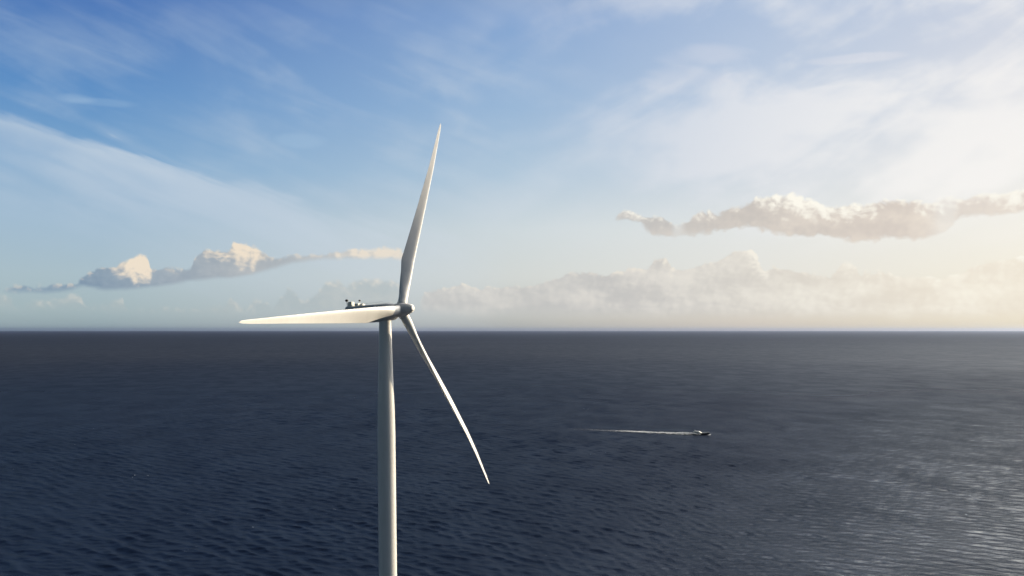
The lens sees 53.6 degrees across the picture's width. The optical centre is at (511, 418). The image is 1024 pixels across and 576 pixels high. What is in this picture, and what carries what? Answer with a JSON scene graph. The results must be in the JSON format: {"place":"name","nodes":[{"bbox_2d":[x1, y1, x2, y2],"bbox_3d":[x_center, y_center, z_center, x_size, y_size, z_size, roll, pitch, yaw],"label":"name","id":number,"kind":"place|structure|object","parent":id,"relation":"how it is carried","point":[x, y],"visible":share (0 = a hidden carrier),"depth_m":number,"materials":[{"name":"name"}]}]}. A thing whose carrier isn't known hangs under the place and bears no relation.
{"place":"outdoors","nodes":[
{"label":"outdoors","id":0,"kind":"place"},
{"bbox_2d":[0,331,1023,575],"bbox_3d":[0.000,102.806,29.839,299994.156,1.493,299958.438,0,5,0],"label":"sea","id":1,"kind":"structure","parent":0,"point":[254,453],"depth_m":865.06,"materials":[{"name":"liquid"}]},
{"bbox_2d":[239,123,488,575],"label":"wind turbine","id":2,"kind":"object","parent":1,"relation":"in","point":[386,314],"visible":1,"depth_m":361.97,"materials":[{"name":"paint"}]},
{"bbox_2d":[620,430,700,434],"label":"wake","id":3,"kind":"object","parent":1,"relation":"on","point":[682,433],"visible":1,"depth_m":1031.33,"materials":[{"name":"liquid"}]},
{"bbox_2d":[693,431,708,434],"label":"motor boat","id":4,"kind":"object","parent":1,"relation":"on","point":[701,433],"visible":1,"depth_m":1017.65,"materials":[{"name":"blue paint"}]},
{"bbox_2d":[0,0,1023,330],"label":"sky","id":5,"kind":"structure","parent":0,"point":[166,165],"materials":[{"name":"blue"}]}
]}

